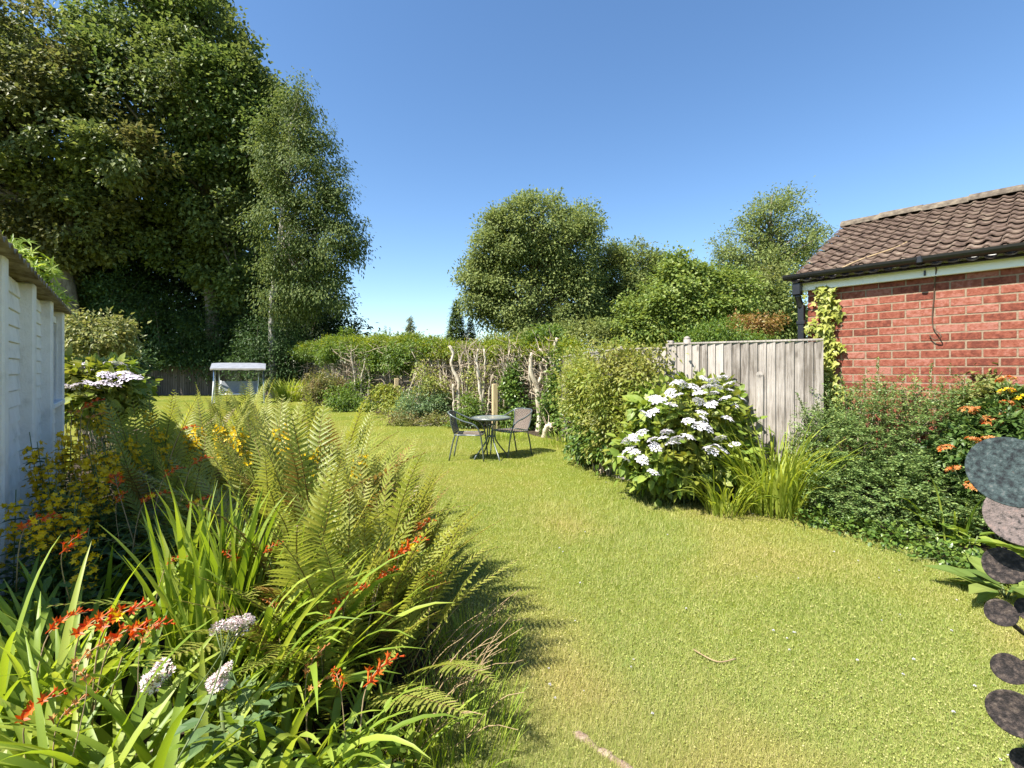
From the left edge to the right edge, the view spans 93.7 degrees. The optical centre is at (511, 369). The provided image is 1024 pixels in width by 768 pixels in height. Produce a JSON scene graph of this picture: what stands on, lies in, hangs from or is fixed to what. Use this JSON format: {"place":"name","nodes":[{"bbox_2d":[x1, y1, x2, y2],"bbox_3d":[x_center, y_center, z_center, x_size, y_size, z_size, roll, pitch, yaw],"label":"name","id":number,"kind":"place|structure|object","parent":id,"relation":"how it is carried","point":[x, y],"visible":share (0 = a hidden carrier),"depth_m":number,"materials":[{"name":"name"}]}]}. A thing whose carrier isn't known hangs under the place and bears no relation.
{"place":"outdoors","nodes":[
{"label":"outdoors","id":0,"kind":"place"},
{"bbox_2d":[19,429,444,762],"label":"flower bed soil","id":1,"kind":"structure","parent":0,"point":[130,705],"depth_m":2.25,"materials":[{"name":"soil"}]},
{"bbox_2d":[0,480,156,672],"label":"loosestrife","id":2,"kind":"object","parent":1,"relation":"on","point":[43,537],"visible":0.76,"depth_m":2.28,"materials":[{"name":"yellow plant"}]},
{"bbox_2d":[5,419,160,608],"bbox_3d":[-2.552,0.906,2.857,0.820,1.189,0.824,0,0,0],"label":"loosestrife","id":3,"kind":"object","parent":1,"relation":"on","point":[63,456],"visible":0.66,"depth_m":2.79,"materials":[{"name":"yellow plant"}]},
{"bbox_2d":[0,397,191,664],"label":"crocosmia","id":4,"kind":"object","parent":1,"relation":"on","point":[108,595],"visible":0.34,"depth_m":2.39,"materials":[{"name":"green plant"}]},
{"bbox_2d":[0,510,211,767],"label":"crocosmia","id":5,"kind":"object","parent":1,"relation":"on","point":[16,683],"visible":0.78,"depth_m":1.82,"materials":[{"name":"green plant"}]},
{"bbox_2d":[64,302,151,446],"bbox_3d":[-7.847,0.111,8.967,1.867,2.788,1.538,0,0,0],"label":"viburnum","id":6,"kind":"object","parent":1,"relation":"on","point":[88,339],"visible":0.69,"depth_m":8.84,"materials":[{"name":"green plant"}]},
{"bbox_2d":[65,395,159,533],"bbox_3d":[-3.568,0.873,4.305,1.347,1.256,0.812,0,0,0],"label":"loosestrife","id":7,"kind":"object","parent":1,"relation":"on","point":[96,419],"visible":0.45,"depth_m":4.48,"materials":[{"name":"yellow plant"}]},
{"bbox_2d":[64,345,162,474],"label":"hydrangea","id":8,"kind":"object","parent":1,"relation":"on","point":[89,378],"visible":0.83,"depth_m":6.36,"materials":[{"name":"green plant"}]},
{"bbox_2d":[54,390,213,473],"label":"fern","id":9,"kind":"object","parent":1,"relation":"on","point":[170,425],"visible":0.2,"depth_m":4.97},
{"bbox_2d":[56,395,219,511],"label":"fern","id":10,"kind":"object","parent":1,"relation":"on","point":[178,445],"visible":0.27,"depth_m":4.05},
{"bbox_2d":[18,424,262,560],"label":"fern","id":11,"kind":"object","parent":1,"relation":"on","point":[134,485],"visible":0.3,"depth_m":3.33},
{"bbox_2d":[64,440,217,644],"bbox_3d":[-2.164,0.961,2.849,0.792,1.079,0.783,0,0,0],"label":"loosestrife","id":12,"kind":"object","parent":1,"relation":"on","point":[92,481],"visible":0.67,"depth_m":2.75,"materials":[{"name":"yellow plant"}]},
{"bbox_2d":[0,607,321,767],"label":"crocosmia","id":13,"kind":"object","parent":1,"relation":"on","point":[98,741],"visible":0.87,"depth_m":1.60,"materials":[{"name":"green plant"}]},
{"bbox_2d":[52,430,270,590],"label":"fern","id":14,"kind":"object","parent":1,"relation":"on","point":[184,513],"visible":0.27,"depth_m":3.02,"materials":[{"name":"plant"}]},
{"bbox_2d":[74,394,251,486],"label":"fern","id":15,"kind":"object","parent":1,"relation":"on","point":[206,425],"visible":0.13,"depth_m":4.94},
{"bbox_2d":[45,640,298,767],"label":"crocosmia","id":16,"kind":"object","parent":1,"relation":"on","point":[165,758],"visible":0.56,"depth_m":1.58,"materials":[{"name":"green plant"}]},
{"bbox_2d":[118,419,242,540],"bbox_3d":[-2.387,0.953,3.856,1.188,1.096,0.812,0,0,0],"label":"loosestrife","id":17,"kind":"object","parent":1,"relation":"on","point":[135,452],"visible":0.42,"depth_m":3.82,"materials":[{"name":"yellow plant"}]},
{"bbox_2d":[99,424,307,725],"bbox_3d":[-1.597,0.912,2.259,1.406,1.177,0.670,0,0,36],"label":"crocosmia","id":18,"kind":"object","parent":1,"relation":"on","point":[233,573],"visible":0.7,"depth_m":2.04,"materials":[{"name":"green plant"}]},
{"bbox_2d":[0,696,431,767],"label":"ground cover","id":19,"kind":"object","parent":1,"relation":"on","point":[362,761],"visible":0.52,"depth_m":1.54,"materials":[{"name":"green plant"}]},
{"bbox_2d":[164,407,272,501],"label":"fern","id":20,"kind":"object","parent":1,"relation":"on","point":[221,483],"visible":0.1,"depth_m":3.90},
{"bbox_2d":[139,613,297,767],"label":"sedum","id":21,"kind":"object","parent":1,"relation":"on","point":[227,681],"visible":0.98,"depth_m":1.60,"materials":[{"name":"green plant"}]},
{"bbox_2d":[39,442,439,668],"bbox_3d":[-1.222,0.923,2.287,1.491,1.161,1.458,0,0,-40],"label":"fern","id":22,"kind":"object","parent":1,"relation":"on","point":[324,525],"visible":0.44,"depth_m":2.25,"materials":[{"name":"plant"}]},
{"bbox_2d":[128,476,365,621],"bbox_3d":[-1.357,1.066,2.545,1.102,0.868,1.166,0,0,-23],"label":"crocosmia","id":23,"kind":"object","parent":1,"relation":"on","point":[261,531],"visible":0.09,"depth_m":2.45,"materials":[{"name":"green plant"}]},
{"bbox_2d":[208,380,307,448],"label":"fern","id":24,"kind":"object","parent":1,"relation":"on","point":[231,407],"visible":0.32,"depth_m":7.26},
{"bbox_2d":[97,403,429,569],"bbox_3d":[-1.452,0.869,3.257,1.886,1.276,1.753,0,0,0],"label":"fern","id":25,"kind":"object","parent":1,"relation":"on","point":[226,492],"visible":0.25,"depth_m":2.95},
{"bbox_2d":[128,393,406,537],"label":"fern","id":26,"kind":"object","parent":1,"relation":"on","point":[249,473],"visible":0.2,"depth_m":3.46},
{"bbox_2d":[101,400,473,598],"bbox_3d":[-1.221,0.855,2.956,1.825,1.314,1.701,0,0,37],"label":"fern","id":27,"kind":"object","parent":1,"relation":"on","point":[280,475],"visible":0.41,"depth_m":2.85,"materials":[{"name":"plant"}]},
{"bbox_2d":[154,554,432,731],"bbox_3d":[-0.764,1.144,1.994,0.711,0.720,1.029,0,0,35],"label":"fern","id":28,"kind":"object","parent":1,"relation":"on","point":[332,693],"visible":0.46,"depth_m":1.92,"materials":[{"name":"plant"}]},
{"bbox_2d":[137,518,453,758],"bbox_3d":[-0.881,1.084,2.064,1.345,0.832,1.232,0,0,40],"label":"crocosmia","id":29,"kind":"object","parent":1,"relation":"on","point":[269,624],"visible":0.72,"depth_m":1.93,"materials":[{"name":"green plant"}]},
{"bbox_2d":[230,416,372,513],"bbox_3d":[-1.435,0.911,3.216,1.244,1.180,0.809,0,0,0],"label":"loosestrife","id":30,"kind":"object","parent":1,"relation":"on","point":[232,433],"visible":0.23,"depth_m":3.32,"materials":[{"name":"yellow plant"}]},
{"bbox_2d":[146,618,462,767],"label":"crocosmia","id":31,"kind":"object","parent":1,"relation":"on","point":[289,728],"visible":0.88,"depth_m":1.59,"materials":[{"name":"green plant"}]},
{"bbox_2d":[213,385,413,475],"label":"fern","id":32,"kind":"object","parent":1,"relation":"on","point":[355,435],"visible":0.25,"depth_m":4.13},
{"bbox_2d":[162,470,519,716],"bbox_3d":[-0.717,1.004,2.126,1.456,1.000,1.264,0,0,21],"label":"fern","id":33,"kind":"object","parent":1,"relation":"on","point":[329,562],"visible":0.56,"depth_m":2.10,"materials":[{"name":"plant"}]},
{"bbox_2d":[252,415,440,509],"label":"fern","id":34,"kind":"object","parent":1,"relation":"on","point":[367,441],"visible":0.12,"depth_m":3.86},
{"bbox_2d":[211,436,503,618],"bbox_3d":[-0.785,0.962,2.653,1.618,1.088,1.497,0,0,43],"label":"fern","id":35,"kind":"object","parent":1,"relation":"on","point":[393,518],"visible":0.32,"depth_m":2.67,"materials":[{"name":"plant"}]},
{"bbox_2d":[257,497,500,687],"bbox_3d":[-0.519,1.082,2.303,0.960,0.844,1.218,0,0,0],"label":"fern","id":36,"kind":"object","parent":1,"relation":"on","point":[442,568],"visible":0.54,"depth_m":2.21,"materials":[{"name":"plant"}]},
{"bbox_2d":[292,634,494,767],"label":"crocosmia","id":37,"kind":"object","parent":1,"relation":"on","point":[420,742],"visible":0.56,"depth_m":1.82,"materials":[{"name":"green plant"}]},
{"bbox_2d":[344,445,505,566],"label":"fern","id":38,"kind":"object","parent":1,"relation":"on","point":[424,506],"visible":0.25,"depth_m":3.25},
{"bbox_2d":[382,589,527,765],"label":"dry stalks","id":39,"kind":"object","parent":1,"relation":"on","point":[454,688],"visible":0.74,"depth_m":2.10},
{"bbox_2d":[0,0,1023,366],"label":"sky","id":40,"kind":"structure","parent":0,"point":[673,114],"materials":[{"name":"blue"}]},
{"bbox_2d":[64,372,1023,767],"bbox_3d":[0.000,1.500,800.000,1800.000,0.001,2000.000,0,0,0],"label":"ground","id":41,"kind":"structure","parent":0,"point":[530,464],"depth_m":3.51,"materials":[{"name":"plant"}]},
{"bbox_2d":[0,230,71,611],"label":"concrete shed","id":42,"kind":"structure","parent":41,"relation":"on","point":[34,308],"depth_m":3.33,"materials":[{"name":"grey concrete"}]},
{"bbox_2d":[1,231,76,307],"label":"leafy shrub","id":43,"kind":"object","parent":41,"relation":"on","point":[42,264],"visible":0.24,"depth_m":6.30,"materials":[{"name":"green plant"}]},
{"bbox_2d":[0,0,190,324],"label":"sycamore tree","id":44,"kind":"object","parent":41,"relation":"on","point":[36,129],"visible":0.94,"depth_m":24.40,"materials":[{"name":"green plant"}]},
{"bbox_2d":[25,246,167,343],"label":"laurel bush","id":45,"kind":"object","parent":41,"relation":"on","point":[102,287],"visible":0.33,"depth_m":27.02,"materials":[{"name":"green plant"}]},
{"bbox_2d":[76,200,248,333],"bbox_3d":[-27.595,-4.825,32.417,19.172,12.652,11.166,0,0,0],"label":"evergreen tree","id":46,"kind":"object","parent":41,"relation":"on","point":[158,278],"visible":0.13,"depth_m":30.30,"materials":[{"name":"green plant"}]},
{"bbox_2d":[107,285,223,376],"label":"laurel bush","id":47,"kind":"object","parent":41,"relation":"on","point":[151,341],"visible":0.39,"depth_m":27.60,"materials":[{"name":"green plant"}]},
{"bbox_2d":[30,0,325,362],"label":"sycamore tree","id":48,"kind":"object","parent":41,"relation":"on","point":[196,67],"visible":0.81,"depth_m":26.73,"materials":[{"name":"green plant"}]},
{"bbox_2d":[168,366,198,394],"bbox_3d":[-18.918,0.640,27.633,1.855,1.720,0.134,0,0,0],"label":"fence panel","id":49,"kind":"object","parent":41,"relation":"on","point":[179,385],"visible":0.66,"depth_m":27.58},
{"bbox_2d":[151,303,255,386],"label":"laurel bush","id":50,"kind":"object","parent":41,"relation":"on","point":[220,330],"visible":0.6,"depth_m":27.46,"materials":[{"name":"green plant"}]},
{"bbox_2d":[90,203,379,372],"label":"woodland","id":51,"kind":"object","parent":41,"relation":"on","point":[245,252],"visible":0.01,"depth_m":37.83,"materials":[{"name":"green plant"}]},
{"bbox_2d":[210,363,265,403],"bbox_3d":[-12.042,0.612,21.200,2.080,1.794,1.333,0,0,-26],"label":"swing seat","id":52,"kind":"object","parent":41,"relation":"on","point":[234,386],"visible":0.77,"depth_m":21.12,"materials":[{"name":"grey fabric"}]},
{"bbox_2d":[217,303,312,398],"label":"laurel bush","id":53,"kind":"object","parent":41,"relation":"on","point":[258,349],"visible":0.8,"depth_m":24.80,"materials":[{"name":"green plant"}]},
{"bbox_2d":[211,273,369,364],"bbox_3d":[-13.114,-2.205,29.115,8.933,7.412,6.392,0,0,0],"label":"evergreen tree","id":54,"kind":"object","parent":41,"relation":"on","point":[320,330],"visible":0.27,"depth_m":28.06,"materials":[{"name":"green plant"}]},
{"bbox_2d":[286,339,320,396],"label":"hedge plant","id":55,"kind":"object","parent":41,"relation":"on","point":[302,353],"visible":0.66,"depth_m":24.10,"materials":[{"name":"green plant"}]},
{"bbox_2d":[231,66,381,397],"bbox_3d":[-10.460,-7.128,25.015,6.938,17.273,6.072,0,0,0],"label":"silver birch","id":56,"kind":"object","parent":41,"relation":"on","point":[310,267],"visible":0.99,"depth_m":24.43,"materials":[{"name":"green plant"}]},
{"bbox_2d":[309,333,345,394],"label":"hedge plant","id":57,"kind":"object","parent":41,"relation":"on","point":[323,355],"visible":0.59,"depth_m":21.59,"materials":[{"name":"green plant"}]},
{"bbox_2d":[327,331,377,399],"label":"hedge plant","id":58,"kind":"object","parent":41,"relation":"on","point":[349,341],"visible":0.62,"depth_m":19.87,"materials":[{"name":"green plant"}]},
{"bbox_2d":[350,329,406,404],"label":"hedge plant","id":59,"kind":"object","parent":41,"relation":"on","point":[376,339],"visible":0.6,"depth_m":18.27,"materials":[{"name":"green plant"}]},
{"bbox_2d":[399,333,455,413],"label":"hedge plant","id":60,"kind":"object","parent":41,"relation":"on","point":[422,345],"visible":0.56,"depth_m":15.67,"materials":[{"name":"green plant"}]},
{"bbox_2d":[360,645,536,767],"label":"grass tuft","id":61,"kind":"object","parent":41,"relation":"on","point":[475,703],"visible":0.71,"depth_m":1.95,"materials":[{"name":"green plant"}]},
{"bbox_2d":[417,338,479,412],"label":"hedge plant","id":62,"kind":"object","parent":41,"relation":"on","point":[445,353],"visible":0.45,"depth_m":14.80,"materials":[{"name":"green plant"}]},
{"bbox_2d":[443,299,467,359],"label":"thuja tree","id":63,"kind":"object","parent":41,"relation":"on","point":[454,321],"visible":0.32,"depth_m":43.62,"materials":[{"name":"green plant"}]},
{"bbox_2d":[440,391,490,428],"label":"garden bush","id":64,"kind":"object","parent":41,"relation":"on","point":[470,410],"visible":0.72,"depth_m":12.11,"materials":[{"name":"green plant"}]},
{"bbox_2d":[414,593,531,685],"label":"grass tuft","id":65,"kind":"object","parent":41,"relation":"on","point":[476,642],"visible":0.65,"depth_m":2.51,"materials":[{"name":"green plant"}]},
{"bbox_2d":[447,334,502,414],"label":"hedge plant","id":66,"kind":"object","parent":41,"relation":"on","point":[471,353],"visible":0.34,"depth_m":13.68,"materials":[{"name":"green plant"}]},
{"bbox_2d":[480,335,527,423],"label":"hedge plant","id":67,"kind":"object","parent":41,"relation":"on","point":[496,351],"visible":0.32,"depth_m":12.71,"materials":[{"name":"green plant"}]},
{"bbox_2d":[490,408,532,457],"bbox_3d":[0.011,1.100,8.470,0.644,0.804,0.575,0,0,-41],"label":"bistro chair","id":68,"kind":"object","parent":41,"relation":"on","point":[519,417],"visible":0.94,"depth_m":8.56,"materials":[{"name":"grey paint"}]},
{"bbox_2d":[502,337,551,427],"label":"hedge plant","id":69,"kind":"object","parent":41,"relation":"on","point":[528,383],"visible":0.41,"depth_m":12.00,"materials":[{"name":"green plant"}]},
{"bbox_2d":[447,184,614,343],"bbox_3d":[1.564,-6.502,38.040,13.454,16.038,8.866,0,0,0],"label":"ash tree","id":70,"kind":"object","parent":41,"relation":"on","point":[551,280],"visible":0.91,"depth_m":36.48,"materials":[{"name":"green plant"}]},
{"bbox_2d":[528,333,592,423],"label":"hedge plant","id":71,"kind":"object","parent":41,"relation":"on","point":[565,341],"visible":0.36,"depth_m":11.37,"materials":[{"name":"green plant"}]},
{"bbox_2d":[464,314,673,354],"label":"garden bush","id":72,"kind":"object","parent":41,"relation":"on","point":[599,329],"visible":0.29,"depth_m":30.29,"materials":[{"name":"green plant"}]},
{"bbox_2d":[548,396,620,476],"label":"boundary shrub","id":73,"kind":"object","parent":41,"relation":"on","point":[575,449],"visible":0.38,"depth_m":7.10,"materials":[{"name":"green plant"}]},
{"bbox_2d":[543,328,701,475],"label":"boundary shrub","id":74,"kind":"object","parent":41,"relation":"on","point":[584,391],"visible":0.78,"depth_m":6.40,"materials":[{"name":"green plant"}]},
{"bbox_2d":[584,233,689,337],"bbox_3d":[10.806,-5.004,41.035,11.674,13.010,7.889,0,0,0],"label":"mixed tree","id":75,"kind":"object","parent":41,"relation":"on","point":[622,261],"visible":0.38,"depth_m":39.53,"materials":[{"name":"green plant"}]},
{"bbox_2d":[602,240,774,349],"bbox_3d":[10.742,-3.269,29.904,10.578,9.538,6.064,0,0,0],"label":"maple tree","id":76,"kind":"object","parent":41,"relation":"on","point":[689,294],"visible":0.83,"depth_m":28.89,"materials":[{"name":"green plant"}]},
{"bbox_2d":[601,366,777,506],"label":"hydrangea","id":77,"kind":"object","parent":41,"relation":"on","point":[646,453],"visible":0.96,"depth_m":5.17,"materials":[{"name":"green plant"}]},
{"bbox_2d":[666,313,777,344],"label":"garden bush","id":78,"kind":"object","parent":41,"relation":"on","point":[713,334],"visible":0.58,"depth_m":12.55,"materials":[{"name":"green plant"}]},
{"bbox_2d":[668,465,779,517],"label":"day lily","id":79,"kind":"object","parent":41,"relation":"on","point":[725,507],"visible":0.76,"depth_m":4.84,"materials":[{"name":"green plant"}]},
{"bbox_2d":[666,336,823,504],"bbox_3d":[2.707,0.540,5.744,1.714,1.920,0.152,0,0,35],"label":"fence panel","id":80,"kind":"object","parent":41,"relation":"on","point":[772,376],"visible":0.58,"depth_m":5.52,"materials":[{"name":"wood"}]},
{"bbox_2d":[724,309,793,339],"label":"acer bush","id":81,"kind":"object","parent":41,"relation":"on","point":[764,324],"visible":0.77,"depth_m":13.26,"materials":[{"name":"orange plant"}]},
{"bbox_2d":[715,259,807,342],"bbox_3d":[16.156,-3.068,33.856,13.411,9.138,7.005,0,0,0],"label":"mixed tree","id":82,"kind":"object","parent":41,"relation":"on","point":[784,299],"visible":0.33,"depth_m":32.25,"materials":[{"name":"green plant"}]},
{"bbox_2d":[702,175,837,296],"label":"ash tree","id":83,"kind":"object","parent":41,"relation":"on","point":[782,252],"visible":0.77,"depth_m":43.05,"materials":[{"name":"green plant"}]},
{"bbox_2d":[782,184,1023,528],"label":"brick garage","id":84,"kind":"structure","parent":41,"relation":"on","point":[942,288],"depth_m":4.98,"materials":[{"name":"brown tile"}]},
{"bbox_2d":[802,285,853,500],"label":"ivy","id":85,"kind":"object","parent":84,"relation":"attached to","point":[826,313],"visible":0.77,"depth_m":5.41,"materials":[{"name":"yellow plant"}]},
{"bbox_2d":[945,362,1017,534],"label":"variegated ivy","id":86,"kind":"object","parent":84,"relation":"attached to","point":[987,389],"visible":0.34,"depth_m":4.39,"materials":[{"name":"green plant"}]},
{"bbox_2d":[794,500,1023,598],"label":"ground cover","id":87,"kind":"object","parent":41,"relation":"on","point":[899,536],"visible":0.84,"depth_m":4.04,"materials":[{"name":"green plant"}]},
{"bbox_2d":[965,437,1023,767],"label":"disc sculpture","id":88,"kind":"object","parent":41,"relation":"on","point":[994,468],"visible":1,"depth_m":1.35,"materials":[{"name":"stone"}]},
{"bbox_2d":[302,398,1018,583],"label":"flower bed soil","id":89,"kind":"structure","parent":0,"point":[985,547],"depth_m":4.59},
{"bbox_2d":[288,367,349,405],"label":"garden bush","id":90,"kind":"object","parent":89,"relation":"on","point":[316,388],"visible":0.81,"depth_m":19.74,"materials":[{"name":"green plant"}]},
{"bbox_2d":[318,383,377,412],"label":"garden bush","id":91,"kind":"object","parent":89,"relation":"on","point":[343,403],"visible":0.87,"depth_m":17.01,"materials":[{"name":"green plant"}]},
{"bbox_2d":[356,381,415,413],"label":"golden shrub","id":92,"kind":"object","parent":89,"relation":"on","point":[379,396],"visible":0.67,"depth_m":15.83,"materials":[{"name":"green plant"}]},
{"bbox_2d":[367,330,427,402],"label":"hedge plant","id":93,"kind":"object","parent":89,"relation":"on","point":[393,349],"visible":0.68,"depth_m":16.81,"materials":[{"name":"green plant"}]},
{"bbox_2d":[373,405,449,426],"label":"garden bush","id":94,"kind":"object","parent":89,"relation":"on","point":[433,420],"visible":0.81,"depth_m":12.77,"materials":[{"name":"green plant"}]},
{"bbox_2d":[390,381,452,421],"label":"garden bush","id":95,"kind":"object","parent":89,"relation":"on","point":[422,406],"visible":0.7,"depth_m":13.94,"materials":[{"name":"green plant"}]},
{"bbox_2d":[408,358,461,413],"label":"garden bush","id":96,"kind":"object","parent":89,"relation":"on","point":[434,384],"visible":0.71,"depth_m":14.25,"materials":[{"name":"green plant"}]},
{"bbox_2d":[462,330,499,425],"bbox_3d":[-0.747,0.236,12.541,1.150,2.494,0.658,0,0,0],"label":"pruned trunk","id":97,"kind":"object","parent":89,"relation":"on","point":[479,383],"visible":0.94,"depth_m":12.50,"materials":[{"name":"brown wood"}]},
{"bbox_2d":[491,356,541,430],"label":"ivy","id":98,"kind":"object","parent":89,"relation":"on","point":[512,392],"visible":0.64,"depth_m":11.86,"materials":[{"name":"green plant"}]},
{"bbox_2d":[508,330,550,431],"bbox_3d":[0.567,0.407,11.583,1.322,2.689,0.785,0,0,0],"label":"pruned trunk","id":99,"kind":"object","parent":89,"relation":"on","point":[534,380],"visible":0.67,"depth_m":11.48,"materials":[{"name":"brown wood"}]},
{"bbox_2d":[516,321,570,428],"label":"self sown shoot","id":100,"kind":"object","parent":89,"relation":"on","point":[555,331],"visible":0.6,"depth_m":11.95,"materials":[{"name":"green plant"}]},
{"bbox_2d":[532,347,582,435],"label":"ivy","id":101,"kind":"object","parent":89,"relation":"on","point":[548,404],"visible":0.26,"depth_m":10.81,"materials":[{"name":"green plant"}]},
{"bbox_2d":[698,415,875,519],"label":"day lily","id":102,"kind":"object","parent":89,"relation":"on","point":[792,499],"visible":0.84,"depth_m":4.79,"materials":[{"name":"green plant"}]},
{"bbox_2d":[779,357,1016,546],"bbox_3d":[3.641,0.775,4.623,1.962,1.810,1.608,0,0,44],"label":"leaved shrub","id":103,"kind":"object","parent":89,"relation":"on","point":[855,489],"visible":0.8,"depth_m":4.53,"materials":[{"name":"green plant"}]},
{"bbox_2d":[882,449,983,548],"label":"strappy plant","id":104,"kind":"object","parent":89,"relation":"on","point":[968,527],"visible":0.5,"depth_m":4.07,"materials":[{"name":"green plant"}]},
{"bbox_2d":[912,375,1023,547],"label":"orange flowered shrub","id":105,"kind":"object","parent":89,"relation":"on","point":[991,422],"visible":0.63,"depth_m":4.08,"materials":[{"name":"green plant"}]},
{"bbox_2d":[937,523,1006,555],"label":"broad leaved plant","id":106,"kind":"object","parent":89,"relation":"on","point":[983,537],"visible":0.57,"depth_m":3.79,"materials":[{"name":"green plant"}]},
{"bbox_2d":[923,554,1023,602],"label":"foxglove rosette","id":107,"kind":"object","parent":89,"relation":"on","point":[986,590],"visible":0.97,"depth_m":3.20,"materials":[{"name":"green plant"}]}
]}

